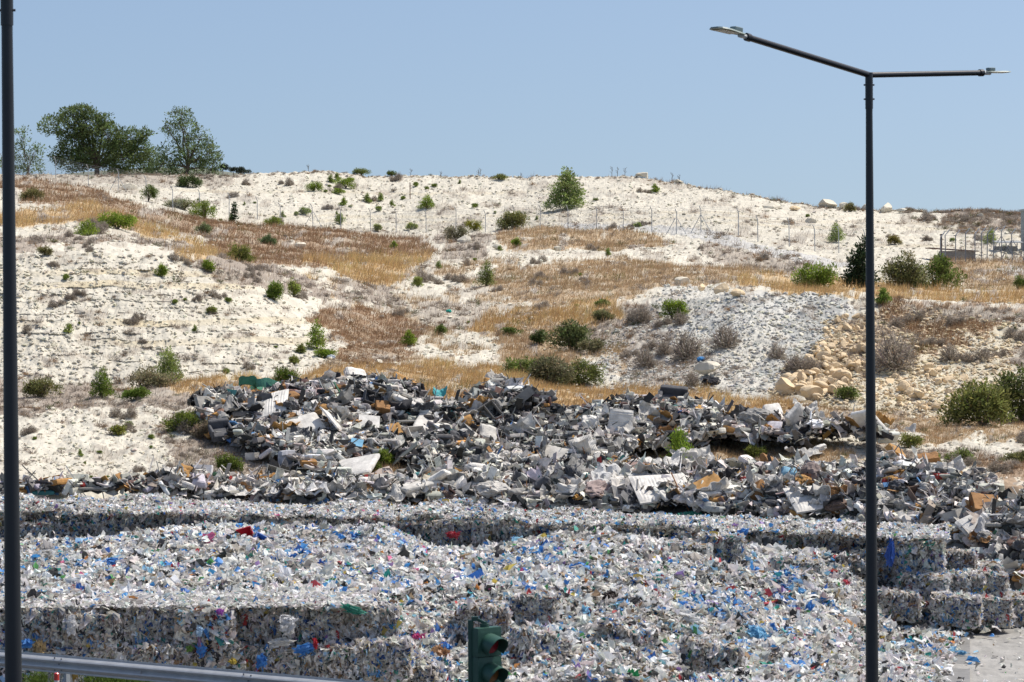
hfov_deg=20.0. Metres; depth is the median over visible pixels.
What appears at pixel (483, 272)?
pine shrub
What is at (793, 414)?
mattress
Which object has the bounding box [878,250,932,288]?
tamarisk bush
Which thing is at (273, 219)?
bush
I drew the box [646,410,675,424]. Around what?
sheet
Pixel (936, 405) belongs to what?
rock
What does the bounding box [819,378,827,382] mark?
rock
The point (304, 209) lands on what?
bush
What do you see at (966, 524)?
mattress
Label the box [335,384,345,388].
foam piece
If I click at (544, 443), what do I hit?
sheet
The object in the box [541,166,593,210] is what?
pine tree
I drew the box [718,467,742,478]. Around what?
sheet
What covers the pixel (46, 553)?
clear bag
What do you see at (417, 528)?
plastic bale
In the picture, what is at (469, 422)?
orange pillow
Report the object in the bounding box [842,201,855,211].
bush
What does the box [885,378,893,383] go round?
rock
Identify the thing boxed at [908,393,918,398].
boulder
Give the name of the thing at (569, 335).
tamarisk bush
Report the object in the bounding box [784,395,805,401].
boulder
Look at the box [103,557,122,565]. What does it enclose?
blue bag
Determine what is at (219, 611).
purple bag
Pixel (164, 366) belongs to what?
pine shrub
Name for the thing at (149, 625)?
plastic bale
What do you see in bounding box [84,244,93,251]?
dry shrub
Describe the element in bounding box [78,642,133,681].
plastic bale
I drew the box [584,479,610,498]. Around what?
carpet roll
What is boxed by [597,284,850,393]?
gravel
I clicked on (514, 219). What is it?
bush
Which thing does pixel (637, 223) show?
bush
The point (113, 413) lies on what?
dry shrub
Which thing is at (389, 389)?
rug
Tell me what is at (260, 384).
broken bin
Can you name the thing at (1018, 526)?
cabinet
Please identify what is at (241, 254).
bush
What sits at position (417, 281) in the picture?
bush
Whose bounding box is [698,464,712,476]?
sheet
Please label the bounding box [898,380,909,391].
boulder
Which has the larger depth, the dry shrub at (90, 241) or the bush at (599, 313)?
the dry shrub at (90, 241)
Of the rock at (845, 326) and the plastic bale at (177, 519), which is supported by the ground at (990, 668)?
the rock at (845, 326)
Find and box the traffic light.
[468,616,508,681]
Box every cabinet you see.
[245,452,260,459]
[405,425,424,436]
[459,423,474,436]
[476,400,501,423]
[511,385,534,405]
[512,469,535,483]
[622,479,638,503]
[672,411,678,419]
[723,414,732,419]
[789,486,802,491]
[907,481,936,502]
[942,508,963,521]
[945,534,953,544]
[1015,518,1023,528]
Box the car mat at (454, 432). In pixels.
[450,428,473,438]
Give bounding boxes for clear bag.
[25,549,56,561]
[65,574,90,583]
[670,606,705,625]
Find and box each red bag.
[312,638,318,649]
[444,531,460,539]
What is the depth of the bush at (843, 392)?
145.24 m
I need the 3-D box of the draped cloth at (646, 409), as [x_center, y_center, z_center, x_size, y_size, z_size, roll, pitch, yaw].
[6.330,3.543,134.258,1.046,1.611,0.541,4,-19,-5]
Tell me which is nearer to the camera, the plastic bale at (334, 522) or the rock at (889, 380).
the plastic bale at (334, 522)
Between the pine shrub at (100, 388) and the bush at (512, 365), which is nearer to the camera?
the pine shrub at (100, 388)
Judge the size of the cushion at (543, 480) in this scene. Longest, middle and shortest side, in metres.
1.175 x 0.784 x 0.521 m
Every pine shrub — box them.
[74,218,99,235]
[88,365,116,397]
[95,209,137,230]
[150,345,186,382]
[152,263,169,276]
[189,199,217,218]
[202,258,215,272]
[263,279,284,300]
[287,277,301,296]
[304,317,327,348]
[338,196,346,205]
[389,240,396,248]
[399,329,417,345]
[415,193,435,208]
[472,259,497,285]
[651,183,659,192]
[659,298,688,320]
[659,426,693,457]
[824,221,846,241]
[875,287,892,304]
[982,228,998,243]
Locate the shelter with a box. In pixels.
[994,241,1021,253]
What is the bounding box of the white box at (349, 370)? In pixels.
[343,367,365,375]
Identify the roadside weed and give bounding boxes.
[22,671,53,681]
[78,675,109,681]
[95,677,123,681]
[109,678,142,681]
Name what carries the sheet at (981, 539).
on the mixed waste at (319, 459)
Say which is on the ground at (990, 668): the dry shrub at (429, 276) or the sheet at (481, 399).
the dry shrub at (429, 276)
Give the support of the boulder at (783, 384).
on the ground at (990, 668)
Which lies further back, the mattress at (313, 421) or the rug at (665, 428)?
the rug at (665, 428)
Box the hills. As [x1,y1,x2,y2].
[68,168,237,175]
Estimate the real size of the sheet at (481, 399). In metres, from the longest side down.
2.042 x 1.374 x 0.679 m
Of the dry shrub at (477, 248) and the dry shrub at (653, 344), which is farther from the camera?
the dry shrub at (477, 248)
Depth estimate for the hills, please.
2592.78 m
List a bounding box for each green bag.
[185,645,194,651]
[340,602,366,614]
[627,668,639,676]
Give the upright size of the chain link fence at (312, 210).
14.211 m
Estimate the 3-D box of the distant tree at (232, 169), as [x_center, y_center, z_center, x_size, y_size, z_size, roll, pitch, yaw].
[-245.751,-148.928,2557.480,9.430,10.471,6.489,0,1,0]
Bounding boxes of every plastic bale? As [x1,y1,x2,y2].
[0,510,27,536]
[0,610,4,649]
[0,646,26,681]
[20,519,59,537]
[21,599,67,644]
[22,497,64,521]
[22,643,79,681]
[55,508,93,537]
[60,607,123,656]
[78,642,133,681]
[91,510,131,536]
[122,599,176,648]
[129,505,167,531]
[131,639,192,681]
[165,509,205,525]
[171,598,239,650]
[190,638,249,670]
[204,513,240,522]
[235,593,291,643]
[239,508,283,525]
[246,640,301,674]
[279,517,316,528]
[279,556,331,568]
[281,505,318,519]
[287,601,349,646]
[300,638,359,679]
[315,516,354,526]
[344,598,407,641]
[353,632,416,681]
[355,516,397,525]
[378,648,430,681]
[394,520,431,543]
[399,515,432,521]
[408,647,454,681]
[429,518,471,548]
[430,514,468,520]
[434,497,473,513]
[453,596,513,639]
[469,518,512,547]
[470,516,511,520]
[474,504,506,509]
[500,587,563,624]
[506,625,572,662]
[508,520,550,540]
[510,514,546,525]
[549,511,585,526]
[549,524,589,532]
[589,524,633,533]
[594,610,660,646]
[616,570,672,587]
[630,526,675,539]
[636,513,673,517]
[661,538,713,556]
[671,528,718,540]
[679,633,745,673]
[696,529,746,562]
[717,520,760,540]
[759,527,801,535]
[760,533,804,549]
[768,553,825,578]
[801,533,852,556]
[847,545,894,568]
[851,528,894,548]
[877,565,893,586]
[878,584,923,623]
[891,566,940,586]
[893,537,946,571]
[896,568,951,598]
[900,521,927,524]
[905,596,940,627]
[914,524,937,528]
[928,590,984,630]
[943,568,987,594]
[944,547,979,569]
[962,566,1011,597]
[970,593,1017,630]
[978,558,1004,571]
[1009,590,1023,627]
[1012,589,1023,626]
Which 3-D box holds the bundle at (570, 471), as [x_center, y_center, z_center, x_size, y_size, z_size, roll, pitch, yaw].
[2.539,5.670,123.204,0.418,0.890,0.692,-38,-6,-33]
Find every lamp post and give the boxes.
[0,0,21,681]
[709,26,1010,681]
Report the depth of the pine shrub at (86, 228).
212.17 m
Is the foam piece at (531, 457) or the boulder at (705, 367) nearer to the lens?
the foam piece at (531, 457)
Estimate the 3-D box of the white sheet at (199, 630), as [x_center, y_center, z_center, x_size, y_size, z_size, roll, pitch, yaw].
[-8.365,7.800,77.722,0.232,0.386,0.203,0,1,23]
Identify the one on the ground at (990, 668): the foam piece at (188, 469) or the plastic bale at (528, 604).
the plastic bale at (528, 604)
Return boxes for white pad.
[762,403,782,414]
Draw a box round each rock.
[782,372,790,377]
[787,375,797,382]
[794,383,805,390]
[797,371,807,380]
[804,370,815,375]
[807,375,812,384]
[810,368,820,375]
[812,393,821,399]
[813,380,828,388]
[815,350,830,360]
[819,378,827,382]
[822,355,832,361]
[824,346,830,354]
[826,342,835,348]
[826,376,833,383]
[827,384,836,393]
[829,369,837,374]
[831,361,840,367]
[832,369,851,380]
[837,325,842,330]
[837,340,847,347]
[837,380,847,386]
[840,352,846,359]
[843,324,852,330]
[844,360,851,368]
[849,362,860,367]
[851,345,856,352]
[852,313,859,318]
[854,343,865,352]
[856,366,861,372]
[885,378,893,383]
[896,395,902,400]
[904,386,913,394]
[914,389,924,397]
[922,362,932,367]
[929,369,936,375]
[931,401,943,408]
[934,378,941,385]
[943,376,954,382]
[945,388,952,394]
[960,373,967,379]
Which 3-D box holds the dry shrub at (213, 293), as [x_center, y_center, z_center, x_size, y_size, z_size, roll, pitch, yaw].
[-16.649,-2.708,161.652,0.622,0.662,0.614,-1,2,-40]
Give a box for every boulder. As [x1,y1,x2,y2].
[122,183,136,189]
[294,242,305,247]
[457,235,470,242]
[492,243,502,249]
[635,172,647,177]
[675,277,689,284]
[694,361,720,374]
[698,283,704,290]
[714,283,728,293]
[731,288,745,296]
[762,202,780,208]
[775,377,794,393]
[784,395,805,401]
[789,206,800,209]
[800,385,823,398]
[805,218,816,222]
[818,199,836,206]
[839,202,847,208]
[881,203,891,212]
[896,208,906,211]
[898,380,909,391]
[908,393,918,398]
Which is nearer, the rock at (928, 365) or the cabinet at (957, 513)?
the cabinet at (957, 513)
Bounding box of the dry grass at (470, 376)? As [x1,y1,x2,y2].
[0,170,1023,478]
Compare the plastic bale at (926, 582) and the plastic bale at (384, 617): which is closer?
the plastic bale at (384, 617)
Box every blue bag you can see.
[21,639,34,648]
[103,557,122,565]
[195,643,206,658]
[256,652,267,670]
[292,642,313,656]
[443,643,452,649]
[525,585,536,589]
[582,605,589,613]
[677,601,693,609]
[737,528,749,535]
[745,624,768,640]
[769,622,777,631]
[804,600,814,610]
[884,536,895,566]
[903,638,914,642]
[953,650,968,654]
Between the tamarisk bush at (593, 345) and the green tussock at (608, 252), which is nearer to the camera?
the tamarisk bush at (593, 345)
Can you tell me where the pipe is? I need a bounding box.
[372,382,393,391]
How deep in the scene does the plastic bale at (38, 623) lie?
78.06 m
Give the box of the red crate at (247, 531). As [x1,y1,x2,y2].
[235,526,252,536]
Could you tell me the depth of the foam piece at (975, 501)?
111.28 m
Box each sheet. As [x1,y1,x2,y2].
[161,461,186,476]
[162,464,176,474]
[196,625,203,637]
[206,393,255,410]
[213,485,259,495]
[267,456,297,469]
[268,482,329,495]
[269,482,283,503]
[290,426,311,440]
[295,391,314,400]
[305,432,329,442]
[320,386,354,404]
[327,480,335,492]
[332,475,370,489]
[385,476,428,501]
[406,473,438,490]
[409,405,439,412]
[446,472,486,482]
[449,436,474,450]
[464,447,485,463]
[465,395,492,406]
[466,568,483,578]
[492,396,511,415]
[499,415,517,429]
[504,412,540,432]
[540,433,556,456]
[555,478,583,499]
[572,436,607,454]
[581,411,601,430]
[631,459,666,473]
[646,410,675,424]
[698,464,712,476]
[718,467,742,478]
[729,404,748,417]
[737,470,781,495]
[745,466,777,495]
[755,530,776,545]
[756,478,777,488]
[760,478,785,498]
[778,420,811,441]
[784,446,824,456]
[789,498,820,509]
[790,481,819,496]
[815,405,846,437]
[819,469,827,477]
[845,411,894,426]
[851,478,865,486]
[887,423,915,431]
[968,525,991,542]
[991,539,1023,579]
[994,539,1019,568]
[997,505,1023,530]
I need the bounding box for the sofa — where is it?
[659,384,688,399]
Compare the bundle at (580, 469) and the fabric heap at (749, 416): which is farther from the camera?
the fabric heap at (749, 416)
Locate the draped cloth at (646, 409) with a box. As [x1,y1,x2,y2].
[638,400,659,425]
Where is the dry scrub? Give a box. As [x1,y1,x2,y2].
[0,169,1023,474]
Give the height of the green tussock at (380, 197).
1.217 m
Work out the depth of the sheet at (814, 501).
116.90 m
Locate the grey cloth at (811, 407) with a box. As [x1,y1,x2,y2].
[793,398,818,411]
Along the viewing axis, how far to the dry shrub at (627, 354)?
160.44 m
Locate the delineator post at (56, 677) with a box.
[54,673,58,681]
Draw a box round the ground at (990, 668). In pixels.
[0,170,1023,681]
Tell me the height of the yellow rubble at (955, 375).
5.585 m
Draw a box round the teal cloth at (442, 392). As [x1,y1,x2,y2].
[433,386,446,396]
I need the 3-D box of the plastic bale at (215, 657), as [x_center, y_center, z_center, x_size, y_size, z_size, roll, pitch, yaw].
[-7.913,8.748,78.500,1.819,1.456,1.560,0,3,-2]
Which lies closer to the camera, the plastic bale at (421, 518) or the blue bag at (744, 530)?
the blue bag at (744, 530)
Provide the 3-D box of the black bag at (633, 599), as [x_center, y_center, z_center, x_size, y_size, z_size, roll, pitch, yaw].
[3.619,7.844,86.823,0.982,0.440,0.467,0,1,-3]
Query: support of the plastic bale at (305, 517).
on the plastic bale
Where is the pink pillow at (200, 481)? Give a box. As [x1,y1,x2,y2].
[190,473,206,488]
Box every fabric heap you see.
[475,481,510,498]
[738,407,771,425]
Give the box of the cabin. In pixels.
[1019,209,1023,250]
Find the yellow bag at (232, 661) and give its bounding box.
[227,657,236,664]
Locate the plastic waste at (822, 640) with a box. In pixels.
[0,518,1023,681]
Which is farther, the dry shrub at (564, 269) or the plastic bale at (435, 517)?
the dry shrub at (564, 269)
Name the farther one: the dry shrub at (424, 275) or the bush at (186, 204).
the bush at (186, 204)
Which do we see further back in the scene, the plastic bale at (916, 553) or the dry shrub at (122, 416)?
the dry shrub at (122, 416)
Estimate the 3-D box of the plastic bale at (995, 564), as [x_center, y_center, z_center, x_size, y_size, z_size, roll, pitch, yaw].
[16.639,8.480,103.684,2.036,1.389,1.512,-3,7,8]
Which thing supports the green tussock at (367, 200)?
on the ground at (990, 668)
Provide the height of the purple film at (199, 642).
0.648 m
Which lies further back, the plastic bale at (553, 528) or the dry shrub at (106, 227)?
the dry shrub at (106, 227)
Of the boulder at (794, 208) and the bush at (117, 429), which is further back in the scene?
the boulder at (794, 208)
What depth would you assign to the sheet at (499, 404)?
135.92 m
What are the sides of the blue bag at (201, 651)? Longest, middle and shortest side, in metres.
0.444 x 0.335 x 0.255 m
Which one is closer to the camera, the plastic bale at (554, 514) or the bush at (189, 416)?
the plastic bale at (554, 514)
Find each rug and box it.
[254,445,268,452]
[256,392,277,400]
[268,421,299,431]
[332,405,353,419]
[387,384,396,402]
[407,401,438,411]
[463,409,477,416]
[468,440,495,448]
[470,465,486,484]
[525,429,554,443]
[568,453,581,465]
[597,403,608,413]
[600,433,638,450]
[608,469,624,485]
[611,420,634,436]
[656,481,674,487]
[657,407,672,425]
[657,424,676,433]
[680,425,708,445]
[683,409,711,420]
[685,463,693,470]
[696,477,729,490]
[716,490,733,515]
[765,474,782,485]
[783,472,793,480]
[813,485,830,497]
[823,494,842,507]
[824,484,856,492]
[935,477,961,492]
[1000,518,1023,528]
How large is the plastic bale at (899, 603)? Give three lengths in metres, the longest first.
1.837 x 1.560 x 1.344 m
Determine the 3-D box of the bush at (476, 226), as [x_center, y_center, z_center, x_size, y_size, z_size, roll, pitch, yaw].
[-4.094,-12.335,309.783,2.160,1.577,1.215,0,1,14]
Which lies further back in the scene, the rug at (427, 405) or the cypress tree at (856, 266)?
the cypress tree at (856, 266)
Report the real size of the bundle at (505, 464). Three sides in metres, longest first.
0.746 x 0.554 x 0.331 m
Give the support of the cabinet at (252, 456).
on the ground at (990, 668)
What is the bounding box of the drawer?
[362,389,381,404]
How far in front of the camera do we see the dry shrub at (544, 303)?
183.18 m
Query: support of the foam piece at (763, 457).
on the mixed waste at (319, 459)
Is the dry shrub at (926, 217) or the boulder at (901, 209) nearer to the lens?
the dry shrub at (926, 217)
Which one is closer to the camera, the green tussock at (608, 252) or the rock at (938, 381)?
the rock at (938, 381)
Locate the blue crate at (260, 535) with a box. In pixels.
[253,531,266,540]
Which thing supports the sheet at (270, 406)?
on the mixed waste at (319, 459)
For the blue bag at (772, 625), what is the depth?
88.61 m
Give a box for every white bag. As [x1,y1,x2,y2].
[66,614,78,636]
[559,630,580,645]
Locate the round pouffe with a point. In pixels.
(812, 468)
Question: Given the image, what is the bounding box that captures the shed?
[925,247,979,259]
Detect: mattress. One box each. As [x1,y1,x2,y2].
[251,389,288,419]
[279,412,325,431]
[320,406,341,431]
[339,453,379,474]
[392,394,431,413]
[393,371,425,389]
[398,480,440,492]
[413,413,433,431]
[427,469,450,480]
[455,475,464,486]
[545,445,568,458]
[568,434,597,450]
[608,408,633,431]
[628,473,686,504]
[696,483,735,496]
[783,486,822,513]
[785,402,803,426]
[851,409,887,429]
[955,508,997,536]
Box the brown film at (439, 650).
[431,643,450,656]
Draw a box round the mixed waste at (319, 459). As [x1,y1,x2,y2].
[0,367,1023,589]
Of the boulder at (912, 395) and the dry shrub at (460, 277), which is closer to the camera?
the boulder at (912, 395)
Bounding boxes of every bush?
[17,187,45,200]
[18,374,64,396]
[34,245,53,255]
[63,322,73,332]
[108,424,126,435]
[120,385,152,399]
[127,364,182,387]
[160,409,203,432]
[162,197,201,209]
[173,174,204,187]
[194,221,212,233]
[204,305,217,313]
[213,452,244,472]
[227,241,256,263]
[257,232,276,244]
[263,215,285,225]
[272,366,301,381]
[288,354,299,364]
[294,342,307,352]
[298,206,311,214]
[305,181,323,190]
[313,347,338,358]
[331,188,345,193]
[332,176,356,188]
[334,213,346,223]
[352,167,371,174]
[372,461,381,472]
[373,223,382,230]
[374,448,394,464]
[386,170,396,175]
[405,222,418,229]
[411,276,424,287]
[434,323,447,334]
[442,224,469,241]
[464,219,482,230]
[491,173,509,179]
[495,209,530,230]
[499,355,555,374]
[500,326,523,335]
[510,236,521,246]
[524,352,576,386]
[528,329,550,343]
[541,319,599,351]
[551,354,608,386]
[576,338,605,353]
[591,308,615,321]
[593,299,610,306]
[633,221,641,226]
[743,444,767,457]
[790,261,840,288]
[797,277,819,288]
[833,385,861,400]
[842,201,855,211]
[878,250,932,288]
[886,234,902,244]
[897,432,923,448]
[914,251,967,288]
[936,377,1017,427]
[943,447,975,462]
[983,361,1023,422]
[1002,449,1023,462]
[1012,274,1023,289]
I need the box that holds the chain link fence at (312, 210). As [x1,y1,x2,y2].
[0,153,864,253]
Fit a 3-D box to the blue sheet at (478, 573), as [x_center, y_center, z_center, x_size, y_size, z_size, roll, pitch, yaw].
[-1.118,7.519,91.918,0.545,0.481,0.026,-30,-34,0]
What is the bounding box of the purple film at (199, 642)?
[197,636,201,649]
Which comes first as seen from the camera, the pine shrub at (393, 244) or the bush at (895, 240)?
the bush at (895, 240)
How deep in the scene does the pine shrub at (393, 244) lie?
278.56 m
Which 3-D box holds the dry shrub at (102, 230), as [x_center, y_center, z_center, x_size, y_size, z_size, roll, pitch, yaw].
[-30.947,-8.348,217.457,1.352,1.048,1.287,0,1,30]
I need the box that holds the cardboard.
[32,639,47,652]
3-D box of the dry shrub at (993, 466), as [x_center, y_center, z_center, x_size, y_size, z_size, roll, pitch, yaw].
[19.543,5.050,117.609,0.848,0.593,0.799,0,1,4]
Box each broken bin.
[239,376,255,389]
[255,378,280,389]
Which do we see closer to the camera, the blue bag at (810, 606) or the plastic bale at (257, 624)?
the plastic bale at (257, 624)
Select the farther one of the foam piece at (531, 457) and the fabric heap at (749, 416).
the fabric heap at (749, 416)
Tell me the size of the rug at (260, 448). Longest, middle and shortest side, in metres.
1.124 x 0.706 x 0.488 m
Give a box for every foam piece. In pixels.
[177,463,192,477]
[288,412,297,417]
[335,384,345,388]
[375,400,391,413]
[388,422,402,434]
[421,447,431,456]
[521,453,545,461]
[558,474,573,482]
[647,415,656,420]
[689,472,720,488]
[708,495,723,501]
[750,479,768,500]
[760,453,777,461]
[787,490,803,503]
[885,443,905,457]
[914,451,940,462]
[965,504,972,511]
[969,492,997,512]
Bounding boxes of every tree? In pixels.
[1,125,46,174]
[36,102,157,174]
[103,144,177,174]
[139,183,159,201]
[141,106,224,175]
[217,163,229,170]
[228,166,237,174]
[228,202,238,220]
[236,169,251,173]
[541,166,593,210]
[838,234,880,287]
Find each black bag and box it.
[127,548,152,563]
[456,632,466,645]
[601,590,617,600]
[617,596,642,604]
[701,376,720,384]
[736,668,750,676]
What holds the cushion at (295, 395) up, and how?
on the mixed waste at (319, 459)
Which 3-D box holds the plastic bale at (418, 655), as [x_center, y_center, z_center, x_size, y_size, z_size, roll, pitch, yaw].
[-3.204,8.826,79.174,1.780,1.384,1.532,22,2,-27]
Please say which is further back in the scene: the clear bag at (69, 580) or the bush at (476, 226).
the bush at (476, 226)
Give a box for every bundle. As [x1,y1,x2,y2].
[277,614,298,637]
[283,400,299,410]
[290,431,304,437]
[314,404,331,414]
[412,398,423,402]
[442,490,457,498]
[488,452,500,461]
[499,450,509,456]
[500,461,512,469]
[563,466,577,476]
[572,462,585,478]
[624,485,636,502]
[696,491,708,499]
[795,474,811,484]
[812,444,826,451]
[825,499,846,511]
[828,489,843,498]
[877,496,890,503]
[888,479,905,490]
[893,499,907,510]
[915,481,931,492]
[953,485,965,493]
[976,531,991,538]
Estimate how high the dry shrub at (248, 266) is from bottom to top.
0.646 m
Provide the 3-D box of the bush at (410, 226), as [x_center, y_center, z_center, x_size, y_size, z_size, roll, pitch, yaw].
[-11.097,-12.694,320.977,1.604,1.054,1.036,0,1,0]
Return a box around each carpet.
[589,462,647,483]
[639,451,681,465]
[670,445,714,465]
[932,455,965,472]
[974,512,992,536]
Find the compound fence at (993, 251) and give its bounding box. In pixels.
[940,226,1023,262]
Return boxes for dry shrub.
[19,426,30,435]
[20,324,32,331]
[26,424,37,433]
[35,236,44,242]
[47,299,57,307]
[63,230,74,236]
[72,286,79,294]
[79,289,87,295]
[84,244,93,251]
[87,216,98,227]
[87,236,94,244]
[94,224,106,234]
[98,220,108,229]
[108,405,121,418]
[119,413,127,419]
[124,405,138,419]
[124,422,133,430]
[127,317,133,324]
[165,460,174,466]
[169,250,179,261]
[175,418,193,434]
[182,258,190,265]
[189,420,208,439]
[209,288,218,297]
[242,361,249,368]
[243,271,250,278]
[245,264,255,271]
[249,270,256,277]
[253,276,261,282]
[283,175,294,185]
[295,292,303,298]
[395,172,402,179]
[395,308,405,316]
[413,267,428,282]
[426,271,435,280]
[432,277,442,283]
[443,271,452,280]
[450,273,459,281]
[455,273,468,282]
[473,243,481,249]
[529,254,535,263]
[533,270,544,277]
[538,254,547,261]
[540,299,548,305]
[559,266,566,274]
[585,243,595,249]
[624,351,631,357]
[625,308,637,322]
[629,304,651,323]
[634,347,655,367]
[647,339,657,348]
[653,317,664,328]
[654,339,672,356]
[663,315,672,324]
[669,324,705,360]
[672,310,689,326]
[683,370,702,385]
[710,321,742,348]
[766,340,786,359]
[781,354,798,372]
[787,353,809,372]
[806,357,821,369]
[875,331,920,373]
[889,316,904,327]
[902,312,915,322]
[914,309,925,320]
[919,207,930,218]
[919,339,928,346]
[921,214,931,220]
[921,235,928,240]
[926,336,935,343]
[935,337,946,344]
[937,339,959,361]
[944,315,955,325]
[945,452,966,468]
[958,315,967,321]
[961,351,974,362]
[964,456,976,465]
[972,346,993,360]
[985,459,1001,471]
[990,350,1002,358]
[995,464,1005,471]
[1000,345,1008,356]
[1000,462,1010,470]
[1002,327,1016,338]
[1008,459,1021,469]
[1013,330,1023,340]
[1015,427,1023,440]
[1015,434,1023,442]
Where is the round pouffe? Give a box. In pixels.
[801,462,821,481]
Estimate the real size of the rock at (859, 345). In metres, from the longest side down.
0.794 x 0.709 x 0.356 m
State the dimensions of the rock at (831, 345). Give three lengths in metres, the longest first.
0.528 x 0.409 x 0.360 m
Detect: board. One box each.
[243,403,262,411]
[351,438,363,446]
[359,414,379,427]
[813,484,819,489]
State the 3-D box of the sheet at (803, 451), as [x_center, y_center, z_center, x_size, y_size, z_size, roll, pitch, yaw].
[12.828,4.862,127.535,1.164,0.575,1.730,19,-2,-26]
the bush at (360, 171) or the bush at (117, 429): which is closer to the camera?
the bush at (117, 429)
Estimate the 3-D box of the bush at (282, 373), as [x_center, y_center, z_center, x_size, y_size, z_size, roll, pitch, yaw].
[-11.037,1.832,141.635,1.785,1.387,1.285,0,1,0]
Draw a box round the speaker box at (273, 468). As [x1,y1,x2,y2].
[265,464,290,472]
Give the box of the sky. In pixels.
[0,0,1023,211]
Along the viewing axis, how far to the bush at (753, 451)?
129.88 m
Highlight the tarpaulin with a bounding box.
[485,369,506,379]
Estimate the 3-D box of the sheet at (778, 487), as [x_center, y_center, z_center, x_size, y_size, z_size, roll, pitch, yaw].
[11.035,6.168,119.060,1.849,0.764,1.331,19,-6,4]
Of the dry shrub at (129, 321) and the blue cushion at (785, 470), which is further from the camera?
the dry shrub at (129, 321)
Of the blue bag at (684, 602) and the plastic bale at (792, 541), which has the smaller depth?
the blue bag at (684, 602)
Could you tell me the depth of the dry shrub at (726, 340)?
156.91 m
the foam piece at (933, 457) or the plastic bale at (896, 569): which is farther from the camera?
the foam piece at (933, 457)
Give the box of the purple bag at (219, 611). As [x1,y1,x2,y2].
[216,608,223,615]
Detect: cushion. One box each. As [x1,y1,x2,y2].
[247,401,264,407]
[288,391,299,400]
[372,477,384,489]
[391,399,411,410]
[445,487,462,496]
[465,462,490,470]
[471,480,490,484]
[478,424,496,440]
[506,488,526,495]
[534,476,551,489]
[544,396,556,401]
[566,436,574,444]
[652,493,660,503]
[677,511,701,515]
[765,498,775,506]
[781,466,796,475]
[803,495,817,498]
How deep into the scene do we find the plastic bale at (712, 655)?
83.16 m
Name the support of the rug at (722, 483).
on the mixed waste at (319, 459)
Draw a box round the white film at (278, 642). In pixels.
[268,636,296,647]
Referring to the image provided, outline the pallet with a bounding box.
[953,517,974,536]
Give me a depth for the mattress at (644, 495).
121.08 m
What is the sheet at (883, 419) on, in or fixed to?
on the mixed waste at (319, 459)
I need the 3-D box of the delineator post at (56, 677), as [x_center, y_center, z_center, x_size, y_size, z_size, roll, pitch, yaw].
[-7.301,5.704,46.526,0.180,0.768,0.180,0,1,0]
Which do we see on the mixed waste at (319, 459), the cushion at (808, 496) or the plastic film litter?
the cushion at (808, 496)
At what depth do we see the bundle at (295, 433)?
129.54 m
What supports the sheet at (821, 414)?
on the mixed waste at (319, 459)
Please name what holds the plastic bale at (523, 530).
on the plastic bale
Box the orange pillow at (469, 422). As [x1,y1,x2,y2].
[457,414,473,425]
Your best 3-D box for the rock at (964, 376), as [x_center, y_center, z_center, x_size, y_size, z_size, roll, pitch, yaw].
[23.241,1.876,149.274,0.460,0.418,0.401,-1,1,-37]
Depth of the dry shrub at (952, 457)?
118.08 m
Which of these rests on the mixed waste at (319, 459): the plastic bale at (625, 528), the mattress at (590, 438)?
the mattress at (590, 438)
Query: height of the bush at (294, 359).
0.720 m
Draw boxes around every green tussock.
[63,273,69,278]
[327,174,333,181]
[334,172,341,179]
[364,192,372,202]
[375,205,381,210]
[377,192,383,201]
[435,260,442,268]
[605,247,610,255]
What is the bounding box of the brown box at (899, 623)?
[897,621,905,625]
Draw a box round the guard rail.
[0,650,371,681]
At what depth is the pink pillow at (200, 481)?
121.75 m
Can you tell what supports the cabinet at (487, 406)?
on the mixed waste at (319, 459)
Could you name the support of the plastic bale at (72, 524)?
on the plastic bale
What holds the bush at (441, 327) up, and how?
on the ground at (990, 668)
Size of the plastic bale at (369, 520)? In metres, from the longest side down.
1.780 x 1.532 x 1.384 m
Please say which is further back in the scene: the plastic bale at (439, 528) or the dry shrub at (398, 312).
the dry shrub at (398, 312)
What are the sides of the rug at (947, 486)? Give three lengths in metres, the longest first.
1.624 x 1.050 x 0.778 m
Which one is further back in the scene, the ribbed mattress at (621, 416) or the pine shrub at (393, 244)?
the pine shrub at (393, 244)
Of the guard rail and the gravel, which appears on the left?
the guard rail
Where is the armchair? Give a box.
[208,418,231,441]
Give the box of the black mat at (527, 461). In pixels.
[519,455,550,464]
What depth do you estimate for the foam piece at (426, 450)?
126.90 m
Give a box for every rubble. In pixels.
[0,172,1023,480]
[768,302,1023,420]
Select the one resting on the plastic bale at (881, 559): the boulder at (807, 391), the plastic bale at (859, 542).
the plastic bale at (859, 542)
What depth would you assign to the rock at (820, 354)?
153.09 m
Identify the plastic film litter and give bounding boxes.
[0,491,951,611]
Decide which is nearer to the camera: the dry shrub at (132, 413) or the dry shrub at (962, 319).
the dry shrub at (132, 413)
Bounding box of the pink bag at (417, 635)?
[411,632,427,639]

